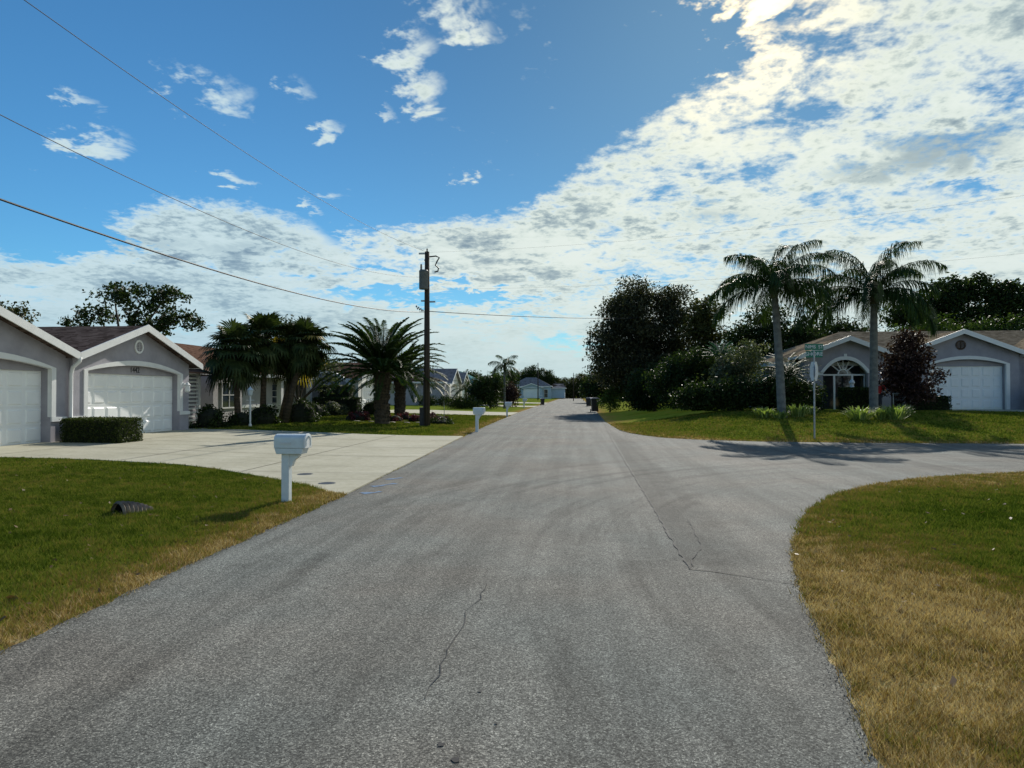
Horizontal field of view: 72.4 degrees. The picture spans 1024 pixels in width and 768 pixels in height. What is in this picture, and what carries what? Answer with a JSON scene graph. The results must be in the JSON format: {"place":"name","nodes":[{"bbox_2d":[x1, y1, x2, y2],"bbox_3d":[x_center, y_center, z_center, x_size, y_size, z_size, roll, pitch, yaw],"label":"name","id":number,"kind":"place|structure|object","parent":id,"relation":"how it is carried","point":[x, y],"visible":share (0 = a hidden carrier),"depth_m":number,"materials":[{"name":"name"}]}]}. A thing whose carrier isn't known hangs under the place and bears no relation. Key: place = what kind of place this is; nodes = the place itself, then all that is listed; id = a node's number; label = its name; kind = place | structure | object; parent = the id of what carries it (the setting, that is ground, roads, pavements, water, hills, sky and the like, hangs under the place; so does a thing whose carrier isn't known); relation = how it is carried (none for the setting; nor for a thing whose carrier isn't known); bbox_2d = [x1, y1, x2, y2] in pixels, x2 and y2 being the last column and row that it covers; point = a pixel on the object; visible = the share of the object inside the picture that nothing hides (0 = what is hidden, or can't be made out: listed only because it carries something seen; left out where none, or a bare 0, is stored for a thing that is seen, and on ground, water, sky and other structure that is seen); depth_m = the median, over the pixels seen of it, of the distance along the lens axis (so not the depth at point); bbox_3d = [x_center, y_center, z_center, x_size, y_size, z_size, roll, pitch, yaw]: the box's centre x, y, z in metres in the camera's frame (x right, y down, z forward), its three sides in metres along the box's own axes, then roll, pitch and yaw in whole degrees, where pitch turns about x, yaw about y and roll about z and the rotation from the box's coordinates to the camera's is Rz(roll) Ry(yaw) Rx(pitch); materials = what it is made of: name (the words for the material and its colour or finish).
{"place":"outdoors","nodes":[
{"label":"outdoors","id":0,"kind":"place"},
{"bbox_2d":[0,429,462,493],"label":"driveway","id":1,"kind":"structure","parent":0,"point":[352,468],"depth_m":18.62,"materials":[{"name":"concrete"}]},
{"bbox_2d":[59,416,144,442],"bbox_3d":[-12.487,1.373,21.329,2.080,0.810,1.349,0,-1,5],"label":"hedge","id":2,"kind":"object","parent":1,"relation":"on","point":[99,429],"visible":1,"depth_m":20.84,"materials":[{"name":"green plant"}]},
{"bbox_2d":[189,413,510,436],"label":"grass","id":3,"kind":"structure","parent":0,"point":[464,425],"depth_m":32.52,"materials":[{"name":"green plant"}]},
{"bbox_2d":[390,410,517,415],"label":"driveway","id":4,"kind":"structure","parent":0,"point":[459,412],"depth_m":56.86,"materials":[{"name":"concrete"}]},
{"bbox_2d":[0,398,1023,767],"bbox_3d":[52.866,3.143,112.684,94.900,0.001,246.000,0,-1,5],"label":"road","id":5,"kind":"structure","parent":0,"point":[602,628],"depth_m":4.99,"materials":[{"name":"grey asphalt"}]},
{"bbox_2d":[425,583,486,696],"bbox_3d":[-0.368,1.751,5.040,0.079,0.001,2.337,0,-1,7],"label":"road crack","id":6,"kind":"object","parent":5,"relation":"on","point":[453,640],"visible":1,"depth_m":4.71,"materials":[{"name":"black asphalt"}]},
{"bbox_2d":[590,397,598,411],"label":"trash bin","id":7,"kind":"object","parent":5,"relation":"on","point":[594,406],"visible":0.87,"depth_m":62.29,"materials":[{"name":"black plastic"}]},
{"bbox_2d":[604,424,690,568],"bbox_3d":[3.341,1.976,22.561,0.103,0.001,31.844,0,-1,6],"label":"road crack","id":8,"kind":"object","parent":5,"relation":"on","point":[655,511],"visible":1,"depth_m":9.44,"materials":[{"name":"grey asphalt"}]},
{"bbox_2d":[0,397,1023,767],"bbox_3d":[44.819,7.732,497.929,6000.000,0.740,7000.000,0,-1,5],"label":"ground","id":9,"kind":"structure","parent":0,"point":[622,415],"depth_m":5.63,"materials":[{"name":"green plant"}]},
{"bbox_2d":[0,295,40,323],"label":"broad leaf tree","id":10,"kind":"object","parent":9,"relation":"on","point":[17,311],"visible":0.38,"depth_m":44.90,"materials":[{"name":"green plant"}]},
{"bbox_2d":[0,306,211,445],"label":"duplex house","id":11,"kind":"structure","parent":9,"relation":"on","point":[50,377],"depth_m":23.13,"materials":[{"name":"grey paint"}]},
{"bbox_2d":[0,369,40,445],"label":"garage door","id":12,"kind":"structure","parent":11,"relation":"in","point":[20,390],"depth_m":20.14,"materials":[{"name":"paint"}]},
{"bbox_2d":[87,373,171,432],"bbox_3d":[-13.731,0.739,25.125,0.082,2.148,5.292,0,-1,5],"label":"garage door","id":13,"kind":"structure","parent":11,"relation":"in","point":[148,397],"depth_m":25.35,"materials":[{"name":"paint"}]},
{"bbox_2d":[56,281,209,335],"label":"broad leaf tree","id":14,"kind":"object","parent":9,"relation":"on","point":[121,295],"visible":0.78,"depth_m":47.29,"materials":[{"name":"green plant"}]},
{"bbox_2d":[110,501,155,514],"bbox_3d":[-5.425,1.882,9.743,0.585,0.526,1.182,0,-1,31],"label":"drain pipe","id":15,"kind":"object","parent":9,"relation":"on","point":[124,506],"visible":0.31,"depth_m":9.74,"materials":[{"name":"grey metal"}]},
{"bbox_2d":[0,463,348,654],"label":"grass","id":16,"kind":"structure","parent":9,"relation":"on","point":[100,519],"depth_m":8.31,"materials":[{"name":"green plant"}]},
{"bbox_2d":[0,456,398,519],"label":"grass","id":17,"kind":"structure","parent":9,"relation":"on","point":[17,462],"depth_m":13.33,"materials":[{"name":"green plant"}]},
{"bbox_2d":[189,403,232,427],"bbox_3d":[-12.875,1.365,29.857,1.666,1.100,1.860,0,-1,5],"label":"shrub","id":18,"kind":"object","parent":9,"relation":"on","point":[209,416],"visible":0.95,"depth_m":29.51,"materials":[{"name":"green plant"}]},
{"bbox_2d":[197,317,270,413],"bbox_3d":[-12.930,-0.532,32.581,3.447,5.018,3.261,0,-1,5],"label":"fan palm","id":19,"kind":"object","parent":9,"relation":"on","point":[230,364],"visible":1,"depth_m":32.06,"materials":[{"name":"green plant"}]},
{"bbox_2d":[224,411,257,425],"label":"shrub","id":20,"kind":"object","parent":9,"relation":"on","point":[237,419],"visible":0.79,"depth_m":31.26,"materials":[{"name":"green plant"}]},
{"bbox_2d":[175,343,318,421],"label":"bungalow","id":21,"kind":"object","parent":9,"relation":"on","point":[221,398],"visible":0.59,"depth_m":40.53,"materials":[{"name":"paint"}]},
{"bbox_2d":[221,381,233,408],"bbox_3d":[-14.097,0.549,34.900,0.057,1.340,1.540,0,-1,5],"label":"window","id":22,"kind":"structure","parent":21,"relation":"in","point":[227,399],"depth_m":34.75,"materials":[{"name":"white glass"}]},
{"bbox_2d":[272,384,283,403],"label":"window","id":23,"kind":"structure","parent":21,"relation":"in","point":[274,391],"depth_m":46.49,"materials":[{"name":"white glass"}]},
{"bbox_2d":[247,386,253,426],"bbox_3d":[-11.612,1.002,31.056,0.316,1.800,0.316,-1,-1,41],"label":"lamp post","id":24,"kind":"object","parent":9,"relation":"on","point":[250,391],"visible":0.98,"depth_m":31.02,"materials":[{"name":"white metal"}]},
{"bbox_2d":[213,314,294,348],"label":"broad leaf tree","id":25,"kind":"object","parent":9,"relation":"on","point":[282,319],"depth_m":59.87,"materials":[{"name":"green plant"}]},
{"bbox_2d":[244,403,282,424],"bbox_3d":[-11.996,1.437,33.413,2.001,1.052,1.696,1,-1,-38],"label":"shrub","id":26,"kind":"object","parent":9,"relation":"on","point":[264,414],"visible":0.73,"depth_m":33.07,"materials":[{"name":"green plant"}]},
{"bbox_2d":[238,311,297,406],"bbox_3d":[-12.046,-0.849,34.484,3.700,5.692,3.526,0,-1,5],"label":"fan palm","id":27,"kind":"object","parent":9,"relation":"on","point":[268,324],"visible":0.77,"depth_m":33.93,"materials":[{"name":"green plant"}]},
{"bbox_2d":[274,433,311,501],"bbox_3d":[-3.377,1.325,10.813,0.525,1.123,0.272,0,-1,5],"label":"mailbox","id":28,"kind":"object","parent":9,"relation":"on","point":[291,448],"visible":0.91,"depth_m":10.76,"materials":[{"name":"white plastic"}]},
{"bbox_2d":[303,433,311,448],"bbox_3d":[-3.143,0.875,10.801,0.058,0.223,0.266,0,-1,5],"label":"door","id":29,"kind":"structure","parent":28,"relation":"in","point":[307,440],"depth_m":10.76,"materials":[{"name":"white paint"}]},
{"bbox_2d":[271,322,328,419],"bbox_3d":[-10.894,-0.626,35.860,3.269,5.343,3.350,-1,-1,38],"label":"fan palm","id":30,"kind":"object","parent":9,"relation":"on","point":[304,376],"visible":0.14,"depth_m":35.48,"materials":[{"name":"green plant"}]},
{"bbox_2d":[289,397,321,422],"bbox_3d":[-10.730,1.319,35.967,1.911,1.369,1.930,0,-1,5],"label":"shrub","id":31,"kind":"object","parent":9,"relation":"on","point":[303,411],"visible":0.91,"depth_m":35.36,"materials":[{"name":"green plant"}]},
{"bbox_2d":[277,315,339,422],"bbox_3d":[-10.315,-0.708,35.015,3.292,5.500,2.978,0,-1,5],"label":"fan palm","id":32,"kind":"object","parent":9,"relation":"on","point":[306,327],"visible":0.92,"depth_m":34.58,"materials":[{"name":"green plant"}]},
{"bbox_2d":[278,351,344,402],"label":"frangipani tree","id":33,"kind":"object","parent":9,"relation":"on","point":[333,380],"visible":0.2,"depth_m":43.50,"materials":[{"name":"green plant"}]},
{"bbox_2d":[308,401,330,416],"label":"shrub","id":34,"kind":"object","parent":9,"relation":"on","point":[320,411],"visible":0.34,"depth_m":44.07,"materials":[{"name":"green plant"}]},
{"bbox_2d":[321,400,348,415],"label":"shrub","id":35,"kind":"object","parent":9,"relation":"on","point":[335,408],"visible":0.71,"depth_m":45.54,"materials":[{"name":"green plant"}]},
{"bbox_2d":[296,362,374,410],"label":"bungalow","id":36,"kind":"object","parent":9,"relation":"on","point":[363,393],"visible":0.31,"depth_m":51.11,"materials":[{"name":"white paint"}]},
{"bbox_2d":[362,386,374,410],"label":"garage door","id":37,"kind":"structure","parent":36,"relation":"in","point":[366,394],"depth_m":53.82,"materials":[{"name":"paint"}]},
{"bbox_2d":[317,384,354,397],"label":"hedge","id":38,"kind":"object","parent":9,"relation":"on","point":[345,393],"visible":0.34,"depth_m":48.44,"materials":[{"name":"green plant"}]},
{"bbox_2d":[311,397,362,414],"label":"hedge","id":39,"kind":"object","parent":9,"relation":"on","point":[353,404],"visible":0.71,"depth_m":47.10,"materials":[{"name":"green plant"}]},
{"bbox_2d":[362,398,374,413],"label":"shrub","id":40,"kind":"object","parent":9,"relation":"on","point":[368,406],"visible":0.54,"depth_m":48.17,"materials":[{"name":"green plant"}]},
{"bbox_2d":[313,317,450,423],"bbox_3d":[-6.739,-0.664,36.150,7.043,5.562,6.900,0,-1,5],"label":"date palm","id":41,"kind":"object","parent":9,"relation":"on","point":[377,354],"visible":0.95,"depth_m":35.53,"materials":[{"name":"green plant"}]},
{"bbox_2d":[388,368,469,404],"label":"bungalow","id":42,"kind":"object","parent":9,"relation":"on","point":[453,374],"visible":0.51,"depth_m":88.06,"materials":[{"name":"grey paint"}]},
{"bbox_2d":[419,248,439,425],"bbox_3d":[-4.238,-2.239,34.990,1.042,9.120,0.755,1,-1,-36],"label":"utility pole","id":43,"kind":"object","parent":9,"relation":"on","point":[424,285],"visible":0.92,"depth_m":34.91,"materials":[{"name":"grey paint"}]},
{"bbox_2d":[0,114,405,276],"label":"overhead cable","id":44,"kind":"object","parent":43,"relation":"attached to","point":[162,193],"visible":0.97,"depth_m":13.60,"materials":[{"name":"black rubber"}]},
{"bbox_2d":[0,198,408,311],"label":"overhead cable","id":45,"kind":"object","parent":43,"relation":"attached to","point":[26,208],"visible":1,"depth_m":13.70,"materials":[{"name":"black rubber"}]},
{"bbox_2d":[24,0,426,251],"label":"overhead cable","id":46,"kind":"object","parent":43,"relation":"attached to","point":[182,110],"visible":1,"depth_m":14.16,"materials":[{"name":"black rubber"}]},
{"bbox_2d":[430,311,656,318],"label":"overhead cable","id":47,"kind":"object","parent":43,"relation":"attached to","point":[529,316],"visible":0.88,"depth_m":42.84,"materials":[{"name":"black rubber"}]},
{"bbox_2d":[493,253,1021,288],"bbox_3d":[9.921,-4.588,28.185,31.349,0.505,0.005,0,-1,26],"label":"overhead cable","id":48,"kind":"object","parent":43,"relation":"attached to","point":[755,276],"visible":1,"depth_m":28.01,"materials":[{"name":"black rubber"}]},
{"bbox_2d":[414,395,456,405],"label":"round shrub","id":49,"kind":"object","parent":9,"relation":"on","point":[435,401],"visible":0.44,"depth_m":80.73,"materials":[{"name":"green plant"}]},
{"bbox_2d":[430,413,456,423],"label":"shrub","id":50,"kind":"object","parent":9,"relation":"on","point":[443,420],"visible":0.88,"depth_m":37.38,"materials":[{"name":"green plant"}]},
{"bbox_2d":[450,378,474,396],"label":"pygmy palm","id":51,"kind":"object","parent":9,"relation":"on","point":[461,388],"visible":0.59,"depth_m":82.64,"materials":[{"name":"green plant"}]},
{"bbox_2d":[442,394,483,408],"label":"round shrub","id":52,"kind":"object","parent":9,"relation":"on","point":[462,403],"visible":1,"depth_m":68.29,"materials":[{"name":"green plant"}]},
{"bbox_2d":[473,407,484,431],"bbox_3d":[-1.420,1.578,30.493,0.525,1.123,0.272,0,-1,14],"label":"mailbox","id":53,"kind":"object","parent":9,"relation":"on","point":[478,412],"visible":0.92,"depth_m":30.45,"materials":[{"name":"white plastic"}]},
{"bbox_2d":[464,373,494,406],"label":"round shrub","id":54,"kind":"object","parent":9,"relation":"on","point":[481,388],"visible":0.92,"depth_m":72.12,"materials":[{"name":"green plant"}]},
{"bbox_2d":[480,375,505,407],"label":"round shrub","id":55,"kind":"object","parent":9,"relation":"on","point":[497,385],"visible":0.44,"depth_m":74.17,"materials":[{"name":"green plant"}]},
{"bbox_2d":[487,370,509,404],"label":"round shrub","id":56,"kind":"object","parent":9,"relation":"on","point":[501,377],"visible":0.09,"depth_m":90.19,"materials":[{"name":"green plant"}]},
{"bbox_2d":[488,355,520,408],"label":"queen palm","id":57,"kind":"object","parent":9,"relation":"on","point":[506,365],"visible":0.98,"depth_m":75.26,"materials":[{"name":"green plant"}]},
{"bbox_2d":[501,370,519,390],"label":"round shrub","id":58,"kind":"object","parent":9,"relation":"on","point":[513,378],"visible":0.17,"depth_m":103.97,"materials":[{"name":"green plant"}]},
{"bbox_2d":[500,381,521,406],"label":"round shrub","id":59,"kind":"object","parent":9,"relation":"on","point":[512,395],"visible":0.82,"depth_m":83.86,"materials":[{"name":"red plant"}]},
{"bbox_2d":[0,457,1023,750],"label":"dead leaves","id":60,"kind":"object","parent":9,"relation":"on","point":[952,681],"visible":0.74,"depth_m":7.29,"materials":[{"name":"brown plant"}]},
{"bbox_2d":[515,365,560,383],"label":"skyline tree","id":61,"kind":"object","parent":9,"relation":"on","point":[547,377],"visible":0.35,"depth_m":226.08,"materials":[{"name":"green plant"}]},
{"bbox_2d":[514,377,566,398],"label":"bungalow","id":62,"kind":"object","parent":9,"relation":"on","point":[528,385],"visible":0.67,"depth_m":203.06,"materials":[{"name":"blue paint"}]},
{"bbox_2d":[524,389,536,397],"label":"garage door","id":63,"kind":"structure","parent":62,"relation":"in","point":[528,393],"depth_m":202.21,"materials":[{"name":"paint"}]},
{"bbox_2d":[549,372,587,397],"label":"skyline tree","id":64,"kind":"object","parent":9,"relation":"on","point":[567,383],"visible":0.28,"depth_m":222.99,"materials":[{"name":"green plant"}]},
{"bbox_2d":[578,365,614,401],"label":"skyline tree","id":65,"kind":"object","parent":9,"relation":"on","point":[587,388],"visible":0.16,"depth_m":118.16,"materials":[{"name":"green plant"}]},
{"bbox_2d":[596,382,624,411],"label":"bush","id":66,"kind":"object","parent":9,"relation":"on","point":[608,399],"visible":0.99,"depth_m":60.23,"materials":[{"name":"green plant"}]},
{"bbox_2d":[582,274,698,400],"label":"round tree","id":67,"kind":"object","parent":9,"relation":"on","point":[647,339],"visible":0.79,"depth_m":59.71,"materials":[{"name":"green plant"}]},
{"bbox_2d":[619,354,693,411],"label":"broad shrub","id":68,"kind":"object","parent":9,"relation":"on","point":[637,397],"visible":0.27,"depth_m":49.38,"materials":[{"name":"green plant"}]},
{"bbox_2d":[641,346,759,409],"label":"broad shrub","id":69,"kind":"object","parent":9,"relation":"on","point":[679,368],"visible":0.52,"depth_m":43.10,"materials":[{"name":"green plant"}]},
{"bbox_2d":[675,294,733,360],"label":"broad leaf tree","id":70,"kind":"object","parent":9,"relation":"on","point":[699,324],"visible":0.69,"depth_m":56.39,"materials":[{"name":"green plant"}]},
{"bbox_2d":[702,340,737,374],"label":"cycad","id":71,"kind":"object","parent":9,"relation":"on","point":[721,351],"visible":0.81,"depth_m":41.34,"materials":[{"name":"green plant"}]},
{"bbox_2d":[694,338,773,408],"bbox_3d":[12.463,-0.545,39.016,4.324,4.129,2.750,0,-1,5],"label":"broad shrub","id":72,"kind":"object","parent":9,"relation":"on","point":[738,367],"visible":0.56,"depth_m":38.71,"materials":[{"name":"green plant"}]},
{"bbox_2d":[667,371,831,410],"bbox_3d":[12.261,0.389,36.492,8.246,2.205,2.872,0,-1,17],"label":"broad shrub","id":73,"kind":"object","parent":9,"relation":"on","point":[741,396],"visible":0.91,"depth_m":36.19,"materials":[{"name":"green plant"}]},
{"bbox_2d":[752,406,777,416],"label":"lily clump","id":74,"kind":"object","parent":9,"relation":"on","point":[760,412],"visible":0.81,"depth_m":31.95,"materials":[{"name":"green plant"}]},
{"bbox_2d":[707,239,838,417],"bbox_3d":[11.817,-2.447,32.134,5.450,8.118,5.611,0,-1,33],"label":"queen palm","id":75,"kind":"object","parent":9,"relation":"on","point":[774,287],"visible":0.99,"depth_m":31.71,"materials":[{"name":"green plant"}]},
{"bbox_2d":[718,302,828,356],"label":"broad leaf tree","id":76,"kind":"object","parent":9,"relation":"on","point":[760,334],"visible":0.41,"depth_m":52.96,"materials":[{"name":"green plant"}]},
{"bbox_2d":[767,410,791,418],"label":"lily clump","id":77,"kind":"object","parent":9,"relation":"on","point":[780,415],"visible":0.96,"depth_m":31.36,"materials":[{"name":"green plant"}]},
{"bbox_2d":[756,352,823,405],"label":"pygmy palm","id":78,"kind":"object","parent":9,"relation":"on","point":[787,370],"visible":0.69,"depth_m":35.63,"materials":[{"name":"green plant"}]},
{"bbox_2d":[775,403,811,416],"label":"lily clump","id":79,"kind":"object","parent":9,"relation":"on","point":[802,411],"visible":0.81,"depth_m":31.85,"materials":[{"name":"green plant"}]},
{"bbox_2d":[805,344,822,437],"bbox_3d":[10.955,0.373,25.360,0.663,3.655,0.532,1,-1,-36],"label":"street sign","id":80,"kind":"object","parent":9,"relation":"on","point":[813,367],"visible":1,"depth_m":25.32,"materials":[{"name":"metal"}]},
{"bbox_2d":[805,389,824,409],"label":"hedge","id":81,"kind":"object","parent":9,"relation":"on","point":[821,404],"visible":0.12,"depth_m":38.65,"materials":[{"name":"green plant"}]},
{"bbox_2d":[609,409,1023,443],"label":"grass","id":82,"kind":"structure","parent":9,"relation":"on","point":[650,427],"depth_m":28.92,"materials":[{"name":"green plant"}]},
{"bbox_2d":[813,315,879,338],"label":"broad leaf tree","id":83,"kind":"object","parent":9,"relation":"on","point":[840,324],"visible":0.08,"depth_m":59.24,"materials":[{"name":"green plant"}]},
{"bbox_2d":[837,386,868,409],"bbox_3d":[18.780,0.778,37.864,2.171,1.362,1.154,0,-1,5],"label":"hedge","id":84,"kind":"object","parent":9,"relation":"on","point":[855,397],"visible":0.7,"depth_m":37.53,"materials":[{"name":"green plant"}]},
{"bbox_2d":[840,405,875,419],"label":"lily clump","id":85,"kind":"object","parent":9,"relation":"on","point":[859,413],"visible":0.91,"depth_m":30.74,"materials":[{"name":"green plant"}]},
{"bbox_2d":[804,241,947,411],"bbox_3d":[17.557,-2.709,33.953,5.916,8.357,5.469,0,-1,-16],"label":"queen palm","id":86,"kind":"object","parent":9,"relation":"on","point":[875,294],"visible":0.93,"depth_m":33.55,"materials":[{"name":"green plant"}]},
{"bbox_2d":[870,408,888,419],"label":"lily clump","id":87,"kind":"object","parent":9,"relation":"on","point":[879,415],"visible":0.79,"depth_m":30.74,"materials":[{"name":"green plant"}]},
{"bbox_2d":[749,329,1023,409],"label":"duplex house","id":88,"kind":"structure","parent":9,"relation":"on","point":[986,368],"depth_m":40.19,"materials":[{"name":"grey paint"}]},
{"bbox_2d":[931,366,1002,408],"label":"garage door","id":89,"kind":"structure","parent":88,"relation":"in","point":[969,387],"depth_m":40.13,"materials":[{"name":"paint"}]},
{"bbox_2d":[871,404,915,419],"bbox_3d":[16.808,1.218,30.910,2.103,0.709,1.980,-1,-1,42],"label":"lily clump","id":90,"kind":"object","parent":9,"relation":"on","point":[895,413],"visible":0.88,"depth_m":30.63,"materials":[{"name":"green plant"}]},
{"bbox_2d":[786,471,1023,767],"bbox_3d":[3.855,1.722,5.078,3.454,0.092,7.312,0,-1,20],"label":"grass","id":91,"kind":"structure","parent":9,"relation":"on","point":[1001,581],"depth_m":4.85,"materials":[{"name":"plant"}]},
{"bbox_2d":[878,326,950,409],"bbox_3d":[20.151,-0.710,35.349,3.767,4.363,2.430,0,-1,5],"label":"maroon tree","id":92,"kind":"object","parent":9,"relation":"on","point":[902,371],"visible":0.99,"depth_m":35.04,"materials":[{"name":"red plant"}]},
{"bbox_2d":[911,395,951,410],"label":"hedge","id":93,"kind":"object","parent":9,"relation":"on","point":[942,403],"visible":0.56,"depth_m":37.12,"materials":[{"name":"green plant"}]},
{"bbox_2d":[878,271,1023,330],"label":"broad leaf tree","id":94,"kind":"object","parent":9,"relation":"on","point":[1005,298],"visible":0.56,"depth_m":65.33,"materials":[{"name":"green plant"}]},
{"bbox_2d":[883,311,1023,330],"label":"tall hedge trees","id":95,"kind":"object","parent":9,"relation":"on","point":[977,326],"visible":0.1,"depth_m":56.57,"materials":[{"name":"green plant"}]},
{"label":"flower bed","id":96,"kind":"structure","parent":9,"relation":"on","visible":0},
{"bbox_2d":[350,411,370,419],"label":"bedding plant","id":97,"kind":"object","parent":96,"relation":"on","point":[360,416],"visible":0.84,"depth_m":38.71,"materials":[{"name":"plant"}]},
{"bbox_2d":[390,413,402,421],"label":"bedding plant","id":98,"kind":"object","parent":96,"relation":"on","point":[397,417],"visible":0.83,"depth_m":38.93,"materials":[{"name":"plant"}]},
{"bbox_2d":[349,340,449,414],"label":"date palm","id":99,"kind":"object","parent":96,"relation":"on","point":[399,399],"visible":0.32,"depth_m":46.42,"materials":[{"name":"green plant"}]},
{"bbox_2d":[0,0,1023,378],"label":"sky","id":100,"kind":"structure","parent":0,"point":[464,127],"materials":[{"name":"blue"}]},
{"bbox_2d":[952,409,1023,411],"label":"driveway","id":101,"kind":"structure","parent":0,"point":[1020,410],"depth_m":39.63,"materials":[{"name":"concrete"}]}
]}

